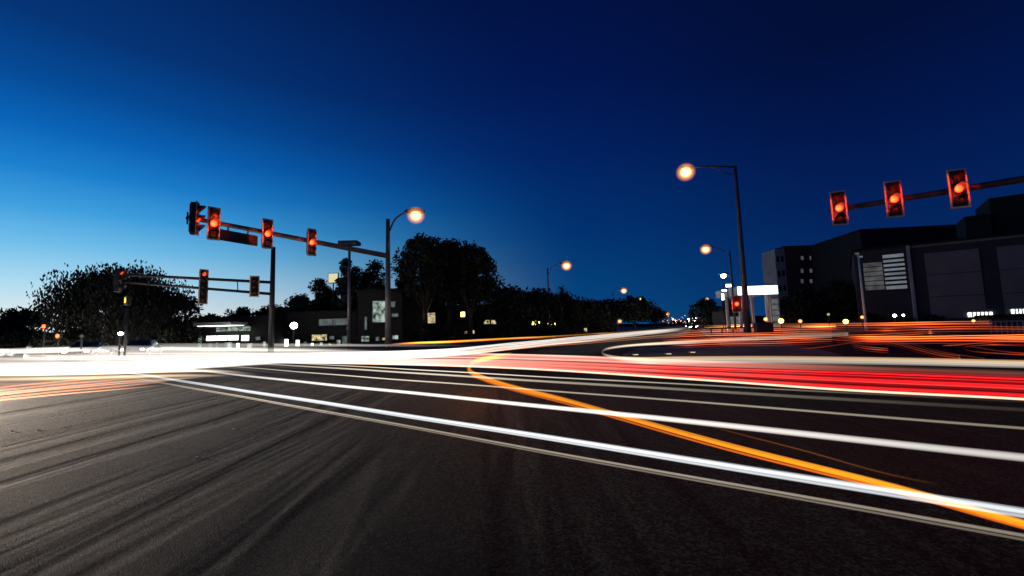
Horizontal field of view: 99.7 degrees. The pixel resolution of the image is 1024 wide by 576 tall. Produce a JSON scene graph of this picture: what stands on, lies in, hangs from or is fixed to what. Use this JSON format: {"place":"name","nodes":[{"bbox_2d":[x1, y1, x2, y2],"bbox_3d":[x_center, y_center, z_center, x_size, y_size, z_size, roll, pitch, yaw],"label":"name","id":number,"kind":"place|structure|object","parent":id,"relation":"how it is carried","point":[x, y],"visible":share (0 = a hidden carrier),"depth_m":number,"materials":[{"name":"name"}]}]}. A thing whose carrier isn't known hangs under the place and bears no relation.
{"place":"outdoors","nodes":[
{"label":"outdoors","id":0,"kind":"place"},
{"bbox_2d":[41,316,765,337],"bbox_3d":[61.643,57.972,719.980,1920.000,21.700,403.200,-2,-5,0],"label":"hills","id":1,"kind":"structure","parent":0,"point":[759,319],"depth_m":564.27,"materials":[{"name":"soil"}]},
{"bbox_2d":[165,327,653,364],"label":"pavement corner","id":2,"kind":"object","parent":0,"point":[450,350],"visible":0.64,"depth_m":33.23,"materials":[{"name":"concrete"}]},
{"bbox_2d":[153,291,206,347],"bbox_3d":[-46.686,4.878,60.055,8.668,9.174,10.199,1,-6,-24],"label":"tree","id":3,"kind":"object","parent":2,"relation":"on","point":[197,312],"visible":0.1,"depth_m":59.85,"materials":[{"name":"green plant"}]},
{"bbox_2d":[201,313,223,317],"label":"backdrop tree","id":4,"kind":"object","parent":2,"relation":"on","point":[211,315],"visible":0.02,"depth_m":64.28,"materials":[{"name":"green plant"}]},
{"bbox_2d":[224,306,260,316],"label":"backdrop tree","id":5,"kind":"object","parent":2,"relation":"on","point":[243,311],"visible":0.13,"depth_m":65.85,"materials":[{"name":"green plant"}]},
{"bbox_2d":[253,304,282,315],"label":"backdrop tree","id":6,"kind":"object","parent":2,"relation":"on","point":[263,311],"visible":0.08,"depth_m":66.02,"materials":[{"name":"green plant"}]},
{"bbox_2d":[290,322,296,347],"bbox_3d":[-22.646,4.895,44.798,0.680,2.667,0.663,-2,-5,0],"label":"globe lamp","id":7,"kind":"object","parent":2,"relation":"on","point":[293,325],"visible":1,"depth_m":44.70,"materials":[{"name":"glass"}]},
{"bbox_2d":[275,293,314,311],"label":"backdrop tree","id":8,"kind":"object","parent":2,"relation":"on","point":[290,307],"visible":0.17,"depth_m":67.03,"materials":[{"name":"green plant"}]},
{"bbox_2d":[292,278,338,310],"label":"tree","id":9,"kind":"object","parent":2,"relation":"on","point":[322,291],"visible":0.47,"depth_m":63.94,"materials":[{"name":"green plant"}]},
{"bbox_2d":[305,290,344,309],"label":"backdrop tree","id":10,"kind":"object","parent":2,"relation":"on","point":[335,298],"visible":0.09,"depth_m":66.79,"materials":[{"name":"green plant"}]},
{"bbox_2d":[328,273,338,309],"bbox_3d":[-25.704,2.863,62.059,1.500,10.132,0.270,-2,-5,0],"label":"pole sign","id":11,"kind":"object","parent":2,"relation":"on","point":[332,277],"visible":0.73,"depth_m":62.32,"materials":[{"name":"paint"}]},
{"bbox_2d":[332,257,363,309],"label":"tree","id":12,"kind":"object","parent":2,"relation":"on","point":[341,290],"visible":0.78,"depth_m":55.94,"materials":[{"name":"green plant"}]},
{"bbox_2d":[338,240,360,352],"bbox_3d":[-11.731,0.604,31.112,1.400,8.026,0.900,-2,-5,0],"label":"light pole","id":13,"kind":"object","parent":2,"relation":"on","point":[351,242],"visible":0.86,"depth_m":31.03,"materials":[{"name":"metal"}]},
{"bbox_2d":[356,259,391,304],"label":"tree","id":14,"kind":"object","parent":2,"relation":"on","point":[370,277],"visible":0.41,"depth_m":60.31,"materials":[{"name":"green plant"}]},
{"bbox_2d":[394,280,410,287],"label":"tree","id":15,"kind":"object","parent":2,"relation":"on","point":[399,285],"visible":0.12,"depth_m":60.98,"materials":[{"name":"green plant"}]},
{"bbox_2d":[390,232,455,327],"bbox_3d":[-9.745,0.001,50.567,8.237,13.272,7.669,3,-7,-38],"label":"tall tree","id":16,"kind":"object","parent":2,"relation":"on","point":[428,281],"visible":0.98,"depth_m":49.00,"materials":[{"name":"green plant"}]},
{"bbox_2d":[411,319,436,343],"bbox_3d":[-9.472,4.865,46.184,2.441,3.023,2.746,3,-7,-41],"label":"hedge bush","id":17,"kind":"object","parent":2,"relation":"on","point":[425,334],"visible":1,"depth_m":45.74,"materials":[{"name":"green plant"}]},
{"bbox_2d":[436,324,465,343],"bbox_3d":[-6.545,5.162,46.787,3.591,2.583,3.335,-3,-6,18],"label":"hedge bush","id":18,"kind":"object","parent":2,"relation":"on","point":[452,335],"visible":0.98,"depth_m":46.26,"materials":[{"name":"green plant"}]},
{"bbox_2d":[434,238,467,327],"bbox_3d":[-8.164,0.262,56.698,7.923,13.819,8.227,-4,-6,27],"label":"tall tree","id":19,"kind":"object","parent":2,"relation":"on","point":[449,307],"visible":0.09,"depth_m":55.76,"materials":[{"name":"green plant"}]},
{"bbox_2d":[440,239,505,340],"bbox_3d":[-5.253,0.338,53.280,6.954,12.861,8.208,-5,-6,30],"label":"tall tree","id":20,"kind":"object","parent":2,"relation":"on","point":[469,261],"visible":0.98,"depth_m":52.27,"materials":[{"name":"green plant"}]},
{"bbox_2d":[486,322,521,340],"bbox_3d":[-0.975,5.397,50.137,4.103,3.085,3.660,0,-6,-15],"label":"hedge bush","id":21,"kind":"object","parent":2,"relation":"on","point":[499,334],"visible":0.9,"depth_m":49.36,"materials":[{"name":"green plant"}]},
{"bbox_2d":[478,283,549,337],"bbox_3d":[0.341,2.989,55.365,8.515,7.666,9.110,-5,-6,29],"label":"tree","id":22,"kind":"object","parent":2,"relation":"on","point":[505,302],"visible":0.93,"depth_m":53.96,"materials":[{"name":"green plant"}]},
{"bbox_2d":[514,287,567,337],"bbox_3d":[3.268,3.438,58.809,8.679,7.258,9.476,-4,-6,20],"label":"tree","id":23,"kind":"object","parent":2,"relation":"on","point":[555,303],"visible":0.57,"depth_m":57.70,"materials":[{"name":"green plant"}]},
{"bbox_2d":[540,321,576,339],"bbox_3d":[5.940,5.482,54.033,5.077,3.046,4.445,-6,-7,37],"label":"hedge bush","id":24,"kind":"object","parent":2,"relation":"on","point":[564,331],"visible":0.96,"depth_m":53.31,"materials":[{"name":"green plant"}]},
{"bbox_2d":[547,261,571,337],"bbox_3d":[6.552,1.444,58.105,3.511,10.418,1.596,-2,-5,0],"label":"street lamp","id":25,"kind":"object","parent":2,"relation":"on","point":[566,265],"visible":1,"depth_m":58.26,"materials":[{"name":"metal"}]},
{"bbox_2d":[545,291,595,327],"bbox_3d":[8.117,3.778,61.775,8.817,6.870,7.553,-6,-7,40],"label":"tree","id":26,"kind":"object","parent":2,"relation":"on","point":[576,311],"visible":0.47,"depth_m":59.56,"materials":[{"name":"green plant"}]},
{"bbox_2d":[568,298,616,335],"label":"tree","id":27,"kind":"object","parent":2,"relation":"on","point":[600,310],"visible":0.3,"depth_m":64.28,"materials":[{"name":"green plant"}]},
{"bbox_2d":[0,323,1023,575],"bbox_3d":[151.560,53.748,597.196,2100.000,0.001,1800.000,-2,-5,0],"label":"asphalt ground","id":28,"kind":"structure","parent":0,"point":[884,455],"depth_m":4.87,"materials":[{"name":"asphalt"}]},
{"bbox_2d":[0,330,40,355],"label":"shrub","id":29,"kind":"object","parent":28,"relation":"on","point":[14,344],"visible":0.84,"depth_m":51.60,"materials":[{"name":"green plant"}]},
{"bbox_2d":[0,305,48,348],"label":"tree","id":30,"kind":"object","parent":28,"relation":"on","point":[12,319],"visible":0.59,"depth_m":73.52,"materials":[{"name":"green plant"}]},
{"bbox_2d":[41,324,48,358],"bbox_3d":[-40.997,4.692,37.814,0.400,3.058,0.280,-2,-5,0],"label":"warning lamp","id":31,"kind":"object","parent":28,"relation":"on","point":[45,326],"visible":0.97,"depth_m":37.84,"materials":[{"name":"metal"}]},
{"bbox_2d":[37,348,60,357],"bbox_3d":[-44.444,5.973,41.748,1.828,1.440,4.462,4,-8,-45],"label":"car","id":32,"kind":"object","parent":28,"relation":"on","point":[39,353],"visible":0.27,"depth_m":39.94,"materials":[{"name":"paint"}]},
{"bbox_2d":[55,334,62,359],"bbox_3d":[-37.630,4.859,35.781,0.400,2.156,0.280,-2,-5,0],"label":"warning lamp","id":33,"kind":"object","parent":28,"relation":"on","point":[58,336],"visible":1,"depth_m":35.77,"materials":[{"name":"metal"}]},
{"bbox_2d":[26,325,103,357],"bbox_3d":[-42.605,5.320,41.595,3.902,3.542,5.608,-3,-6,15],"label":"shrub","id":34,"kind":"object","parent":28,"relation":"on","point":[51,343],"visible":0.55,"depth_m":40.05,"materials":[{"name":"green plant"}]},
{"bbox_2d":[79,335,83,362],"bbox_3d":[-29.745,4.190,29.816,0.240,1.926,0.228,-2,-5,0],"label":"bollard lamp","id":35,"kind":"object","parent":28,"relation":"on","point":[81,341],"visible":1,"depth_m":29.80,"materials":[{"name":"metal"}]},
{"bbox_2d":[59,341,114,361],"bbox_3d":[-33.054,4.900,33.766,1.828,1.440,4.462,1,-6,-25],"label":"car","id":36,"kind":"object","parent":28,"relation":"on","point":[93,350],"visible":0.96,"depth_m":32.91,"materials":[{"name":"paint"}]},
{"bbox_2d":[19,259,201,355],"bbox_3d":[-42.084,2.622,46.499,12.770,11.055,13.509,-2,-5,4],"label":"broad tree","id":37,"kind":"object","parent":28,"relation":"on","point":[83,301],"visible":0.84,"depth_m":43.36,"materials":[{"name":"green plant"}]},
{"bbox_2d":[117,332,122,366],"bbox_3d":[-21.666,3.397,23.843,0.240,1.932,0.228,-2,-5,0],"label":"bollard lamp","id":38,"kind":"object","parent":28,"relation":"on","point":[119,348],"visible":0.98,"depth_m":23.82,"materials":[{"name":"metal"}]},
{"bbox_2d":[123,296,130,364],"bbox_3d":[-21.402,2.330,23.937,0.480,3.778,0.215,-5,-7,35],"label":"pedestrian signal","id":39,"kind":"object","parent":28,"relation":"on","point":[127,301],"visible":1,"depth_m":23.91,"materials":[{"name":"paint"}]},
{"bbox_2d":[120,340,162,358],"bbox_3d":[-30.616,5.020,35.757,1.828,1.440,4.462,1,-6,-25],"label":"car","id":40,"kind":"object","parent":28,"relation":"on","point":[135,348],"visible":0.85,"depth_m":34.85,"materials":[{"name":"grey paint"}]},
{"bbox_2d":[156,323,206,352],"bbox_3d":[-34.905,5.445,45.755,4.281,3.626,4.303,4,-8,-44],"label":"shrub","id":41,"kind":"object","parent":28,"relation":"on","point":[184,333],"visible":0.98,"depth_m":45.07,"materials":[{"name":"green plant"}]},
{"bbox_2d":[112,247,275,358],"bbox_3d":[-17.193,0.721,23.860,7.337,6.731,0.335,3,-7,-39],"label":"signal mast","id":42,"kind":"object","parent":28,"relation":"on","point":[271,294],"visible":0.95,"depth_m":25.59,"materials":[{"name":"metal"}]},
{"bbox_2d":[112,268,126,291],"bbox_3d":[-19.865,-0.394,21.875,0.580,1.188,0.280,0,-6,-12],"label":"traffic light","id":43,"kind":"object","parent":42,"relation":"attached to","point":[118,279],"visible":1,"depth_m":21.77,"materials":[{"name":"paint"}]},
{"bbox_2d":[198,269,208,303],"bbox_3d":[-17.139,-0.071,23.983,0.440,1.950,0.510,2,-6,-30],"label":"traffic light","id":44,"kind":"object","parent":42,"relation":"attached to","point":[202,291],"visible":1,"depth_m":23.91,"materials":[{"name":"paint"}]},
{"bbox_2d":[249,276,259,296],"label":"traffic light","id":45,"kind":"object","parent":42,"relation":"attached to","point":[254,286],"visible":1,"depth_m":25.46,"materials":[{"name":"paint"}]},
{"bbox_2d":[191,315,286,348],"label":"convenience store","id":46,"kind":"structure","parent":28,"relation":"on","point":[238,332],"depth_m":51.14,"materials":[{"name":"paint"}]},
{"bbox_2d":[197,336,202,347],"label":"window","id":47,"kind":"structure","parent":46,"relation":"in","point":[199,345],"depth_m":51.56,"materials":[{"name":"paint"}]},
{"bbox_2d":[205,335,239,340],"bbox_3d":[-34.364,5.934,51.248,4.387,0.695,0.117,-2,-5,7],"label":"window","id":48,"kind":"structure","parent":46,"relation":"in","point":[210,337],"depth_m":51.24,"materials":[{"name":"glass"}]},
{"bbox_2d":[224,342,232,347],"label":"window","id":49,"kind":"structure","parent":46,"relation":"in","point":[226,344],"depth_m":51.10,"materials":[{"name":"glass"}]},
{"bbox_2d":[240,335,249,340],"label":"window","id":50,"kind":"structure","parent":46,"relation":"in","point":[243,337],"depth_m":50.91,"materials":[{"name":"glass"}]},
{"bbox_2d":[188,208,424,358],"bbox_3d":[-8.514,-0.595,19.545,1.955,8.057,10.568,-6,-7,40],"label":"signal mast","id":51,"kind":"object","parent":28,"relation":"on","point":[415,213],"visible":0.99,"depth_m":22.43,"materials":[{"name":"metal"}]},
{"bbox_2d":[186,201,205,236],"bbox_3d":[-11.169,-2.452,15.265,0.556,1.200,0.394,4,-8,-46],"label":"traffic light","id":52,"kind":"object","parent":51,"relation":"attached to","point":[196,208],"visible":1,"depth_m":15.15,"materials":[{"name":"paint"}]},
{"bbox_2d":[207,206,220,240],"bbox_3d":[-10.732,-2.312,15.512,0.556,1.200,0.394,-3,-6,13],"label":"traffic light","id":53,"kind":"object","parent":51,"relation":"attached to","point":[213,222],"visible":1,"depth_m":15.45,"materials":[{"name":"paint"}]},
{"bbox_2d":[220,227,257,245],"bbox_3d":[-10.448,-2.018,16.511,0.030,0.643,1.418,-5,-6,31],"label":"street sign","id":54,"kind":"object","parent":51,"relation":"hanging from","point":[238,237],"visible":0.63,"depth_m":16.49,"materials":[{"name":"metal"}]},
{"bbox_2d":[261,218,272,248],"bbox_3d":[-9.741,-2.151,17.165,0.556,1.200,0.394,-3,-6,13],"label":"traffic light","id":55,"kind":"object","parent":51,"relation":"attached to","point":[267,235],"visible":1,"depth_m":17.10,"materials":[{"name":"paint"}]},
{"bbox_2d":[306,228,316,255],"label":"traffic light","id":56,"kind":"object","parent":51,"relation":"attached to","point":[311,240],"visible":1,"depth_m":18.75,"materials":[{"name":"paint"}]},
{"bbox_2d":[268,309,357,345],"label":"shop building","id":57,"kind":"structure","parent":28,"relation":"on","point":[325,327],"depth_m":53.14,"materials":[{"name":"paint"}]},
{"bbox_2d":[311,334,327,340],"bbox_3d":[-23.648,6.089,53.020,2.095,0.872,0.117,-2,-5,6],"label":"window","id":58,"kind":"structure","parent":57,"relation":"in","point":[314,337],"depth_m":53.05,"materials":[{"name":"glass"}]},
{"bbox_2d":[318,318,346,325],"bbox_3d":[-21.983,4.174,53.024,3.740,0.917,0.117,-2,-5,6],"label":"window","id":59,"kind":"structure","parent":57,"relation":"in","point":[327,321],"depth_m":53.05,"materials":[{"name":"glass"}]},
{"bbox_2d":[341,335,346,344],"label":"window","id":60,"kind":"structure","parent":57,"relation":"in","point":[344,338],"depth_m":52.68,"materials":[{"name":"glass"}]},
{"bbox_2d":[355,288,427,344],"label":"office building","id":61,"kind":"structure","parent":28,"relation":"on","point":[406,313],"depth_m":49.81,"materials":[{"name":"paint"}]},
{"bbox_2d":[361,335,369,341],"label":"window","id":62,"kind":"structure","parent":61,"relation":"in","point":[366,338],"depth_m":49.60,"materials":[{"name":"glass"}]},
{"bbox_2d":[364,316,367,329],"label":"window","id":63,"kind":"structure","parent":61,"relation":"in","point":[365,317],"depth_m":49.75,"materials":[{"name":"glass"}]},
{"bbox_2d":[372,300,384,322],"bbox_3d":[-15.219,2.713,49.732,1.845,2.576,0.117,-2,-5,5],"label":"window","id":64,"kind":"structure","parent":61,"relation":"in","point":[378,306],"depth_m":49.77,"materials":[{"name":"glass"}]},
{"bbox_2d":[428,304,505,339],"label":"house","id":65,"kind":"structure","parent":28,"relation":"on","point":[437,317],"depth_m":60.23,"materials":[{"name":"paint"}]},
{"bbox_2d":[428,312,435,323],"bbox_3d":[-11.238,4.166,60.025,1.258,1.554,0.117,-1,-5,-3],"label":"window","id":66,"kind":"structure","parent":65,"relation":"in","point":[431,315],"depth_m":60.05,"materials":[{"name":"glass"}]},
{"bbox_2d":[505,318,615,336],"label":"house","id":67,"kind":"structure","parent":28,"relation":"on","point":[528,330],"depth_m":74.65,"materials":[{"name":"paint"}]},
{"bbox_2d":[585,320,613,337],"bbox_3d":[11.862,5.924,59.394,4.243,3.150,3.888,-6,-7,37],"label":"hedge bush","id":68,"kind":"object","parent":28,"relation":"on","point":[593,332],"visible":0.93,"depth_m":59.07,"materials":[{"name":"green plant"}]},
{"bbox_2d":[595,298,642,331],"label":"tree","id":69,"kind":"object","parent":28,"relation":"on","point":[622,309],"visible":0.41,"depth_m":74.24,"materials":[{"name":"green plant"}]},
{"bbox_2d":[619,295,658,332],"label":"tree","id":70,"kind":"object","parent":28,"relation":"on","point":[645,305],"visible":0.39,"depth_m":89.62,"materials":[{"name":"green plant"}]},
{"bbox_2d":[641,306,670,329],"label":"tree","id":71,"kind":"object","parent":28,"relation":"on","point":[657,316],"visible":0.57,"depth_m":117.48,"materials":[{"name":"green plant"}]},
{"bbox_2d":[720,293,724,331],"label":"lit sign","id":72,"kind":"object","parent":28,"relation":"on","point":[721,296],"visible":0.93,"depth_m":66.03,"materials":[{"name":"paint"}]},
{"bbox_2d":[721,289,726,331],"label":"lit sign","id":73,"kind":"object","parent":28,"relation":"on","point":[723,290],"visible":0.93,"depth_m":66.07,"materials":[{"name":"paint"}]},
{"bbox_2d":[719,272,733,287],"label":"street lamp","id":74,"kind":"object","parent":28,"relation":"on","point":[723,274],"visible":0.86,"depth_m":80.22,"materials":[{"name":"glass"}]},
{"bbox_2d":[724,284,730,331],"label":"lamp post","id":75,"kind":"object","parent":28,"relation":"on","point":[727,286],"visible":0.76,"depth_m":66.13,"materials":[{"name":"metal"}]},
{"bbox_2d":[714,300,742,316],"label":"round tree","id":76,"kind":"object","parent":28,"relation":"on","point":[720,308],"visible":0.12,"depth_m":84.42,"materials":[{"name":"green plant"}]},
{"bbox_2d":[712,285,777,331],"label":"petrol station","id":77,"kind":"object","parent":28,"relation":"on","point":[753,291],"visible":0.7,"depth_m":72.89,"materials":[{"name":"white paint"}]},
{"bbox_2d":[730,316,739,326],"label":"kiosk window","id":78,"kind":"structure","parent":77,"relation":"in","point":[737,317],"depth_m":77.35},
{"bbox_2d":[769,296,780,329],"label":"pylon sign","id":79,"kind":"object","parent":28,"relation":"on","point":[774,309],"visible":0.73,"depth_m":71.65,"materials":[{"name":"metal"}]},
{"bbox_2d":[761,245,813,325],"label":"brick block","id":80,"kind":"structure","parent":28,"relation":"on","point":[786,269],"depth_m":118.87,"materials":[{"name":"brick"}]},
{"bbox_2d":[776,256,786,290],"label":"wing window","id":81,"kind":"structure","parent":80,"relation":"in","point":[777,257],"depth_m":118.70,"materials":[{"name":"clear glass"}]},
{"bbox_2d":[808,224,956,324],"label":"dark block","id":82,"kind":"structure","parent":28,"relation":"on","point":[830,259],"depth_m":99.43,"materials":[{"name":"concrete"}]},
{"bbox_2d":[829,176,1023,212],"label":"signal mast","id":83,"kind":"object","parent":28,"relation":"on","point":[996,183],"visible":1,"depth_m":13.85,"materials":[{"name":"metal"}]},
{"bbox_2d":[829,190,848,225],"bbox_3d":[11.587,-2.826,15.314,0.510,1.240,0.440,1,-6,-30],"label":"traffic light","id":84,"kind":"object","parent":83,"relation":"attached to","point":[839,209],"visible":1,"depth_m":15.26,"materials":[{"name":"paint"}]},
{"bbox_2d":[883,180,904,217],"bbox_3d":[12.726,-2.959,14.406,0.510,1.240,0.440,1,-6,-30],"label":"traffic light","id":85,"kind":"object","parent":83,"relation":"attached to","point":[893,197],"visible":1,"depth_m":14.35,"materials":[{"name":"paint"}]},
{"bbox_2d":[946,168,970,208],"bbox_3d":[13.905,-3.095,13.465,0.510,1.240,0.440,1,-6,-30],"label":"traffic light","id":86,"kind":"object","parent":83,"relation":"attached to","point":[958,188],"visible":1,"depth_m":13.41,"materials":[{"name":"paint"}]},
{"bbox_2d":[849,193,1023,327],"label":"commercial building","id":87,"kind":"structure","parent":28,"relation":"on","point":[976,267],"depth_m":58.43,"materials":[{"name":"concrete"}]},
{"bbox_2d":[863,261,884,290],"bbox_3d":[52.736,-1.719,63.006,2.139,4.210,0.096,-6,-7,37],"label":"ribbon window","id":88,"kind":"structure","parent":87,"relation":"in","point":[873,271],"depth_m":63.01,"materials":[{"name":"glass"}]},
{"bbox_2d":[881,252,908,289],"bbox_3d":[54.581,-2.356,61.595,2.472,5.209,0.147,-6,-7,37],"label":"louvre window","id":89,"kind":"structure","parent":87,"relation":"in","point":[894,264],"depth_m":61.59,"materials":[{"name":"paint"}]},
{"bbox_2d":[968,311,992,316],"bbox_3d":[60.820,3.392,56.046,2.304,0.734,0.370,-6,-7,37],"label":"shop window","id":90,"kind":"structure","parent":87,"relation":"in","point":[971,314],"depth_m":56.21,"materials":[{"name":"glass"}]},
{"bbox_2d":[1011,308,1023,313],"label":"shop window","id":91,"kind":"structure","parent":87,"relation":"in","point":[1013,311],"depth_m":54.23,"materials":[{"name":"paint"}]},
{"bbox_2d":[974,314,1023,330],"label":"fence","id":92,"kind":"object","parent":28,"relation":"on","point":[984,320],"visible":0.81,"depth_m":41.40,"materials":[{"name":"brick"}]},
{"bbox_2d":[989,320,1023,333],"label":"picket railing","id":93,"kind":"object","parent":28,"relation":"on","point":[1007,330],"visible":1,"depth_m":35.13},
{"bbox_2d":[0,0,1023,331],"label":"sky","id":94,"kind":"structure","parent":0,"point":[541,134],"materials":[{"name":"blue"}]},
{"bbox_2d":[623,345,841,359],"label":"traffic island","id":95,"kind":"structure","parent":0,"point":[714,352],"depth_m":19.51,"materials":[{"name":"concrete"}]},
{"bbox_2d":[697,326,802,347],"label":"median island","id":96,"kind":"structure","parent":0,"point":[739,342],"depth_m":29.20,"materials":[{"name":"concrete"}]},
{"bbox_2d":[685,297,719,329],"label":"round tree","id":97,"kind":"object","parent":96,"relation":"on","point":[706,306],"visible":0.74,"depth_m":93.74,"materials":[{"name":"green plant"}]},
{"bbox_2d":[679,165,753,341],"bbox_3d":[14.151,-2.626,30.345,4.581,12.852,1.425,-2,-5,0],"label":"street lamp","id":98,"kind":"object","parent":96,"relation":"on","point":[685,171],"visible":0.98,"depth_m":30.22,"materials":[{"name":"metal"}]},
{"bbox_2d":[731,295,742,312],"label":"traffic light","id":99,"kind":"object","parent":98,"relation":"attached to","point":[736,303],"visible":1,"depth_m":29.47,"materials":[{"name":"paint"}]},
{"bbox_2d":[700,245,736,332],"bbox_3d":[24.400,0.078,51.156,3.697,10.836,1.428,-2,-5,0],"label":"street lamp","id":100,"kind":"object","parent":96,"relation":"on","point":[705,248],"visible":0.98,"depth_m":51.28,"materials":[{"name":"metal"}]},
{"bbox_2d":[710,326,753,341],"bbox_3d":[15.770,3.302,30.785,3.218,1.045,0.090,-2,-5,0],"label":"railing","id":101,"kind":"object","parent":96,"relation":"on","point":[722,328],"visible":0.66,"depth_m":30.78,"materials":[{"name":"metal"}]},
{"bbox_2d":[752,322,775,342],"bbox_3d":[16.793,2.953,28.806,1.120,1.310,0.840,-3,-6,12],"label":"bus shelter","id":102,"kind":"object","parent":96,"relation":"on","point":[763,331],"visible":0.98,"depth_m":28.46,"materials":[{"name":"paint"}]},
{"bbox_2d":[616,324,983,334],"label":"pavement","id":103,"kind":"structure","parent":0,"point":[816,330],"depth_m":53.36,"materials":[{"name":"concrete"}]},
{"bbox_2d":[779,285,832,327],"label":"dense tree","id":104,"kind":"object","parent":103,"relation":"on","point":[790,301],"visible":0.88,"depth_m":76.44,"materials":[{"name":"green plant"}]},
{"bbox_2d":[804,278,857,327],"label":"dense tree","id":105,"kind":"object","parent":103,"relation":"on","point":[846,306],"visible":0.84,"depth_m":74.69,"materials":[{"name":"green plant"}]},
{"bbox_2d":[855,253,867,329],"bbox_3d":[42.219,0.412,52.051,0.700,9.430,0.340,-2,-5,0],"label":"light pole","id":106,"kind":"object","parent":103,"relation":"on","point":[862,296],"visible":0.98,"depth_m":51.99,"materials":[{"name":"metal"}]},
{"bbox_2d":[861,313,887,329],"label":"shrub","id":107,"kind":"object","parent":103,"relation":"on","point":[872,324],"visible":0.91,"depth_m":54.03,"materials":[{"name":"green plant"}]},
{"bbox_2d":[888,313,920,328],"bbox_3d":[49.625,4.367,54.823,3.156,2.400,3.549,-6,-7,39],"label":"shrub","id":108,"kind":"object","parent":103,"relation":"on","point":[910,323],"visible":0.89,"depth_m":54.17,"materials":[{"name":"green plant"}]},
{"bbox_2d":[920,314,947,327],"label":"shrub","id":109,"kind":"object","parent":103,"relation":"on","point":[938,321],"visible":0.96,"depth_m":54.63,"materials":[{"name":"green plant"}]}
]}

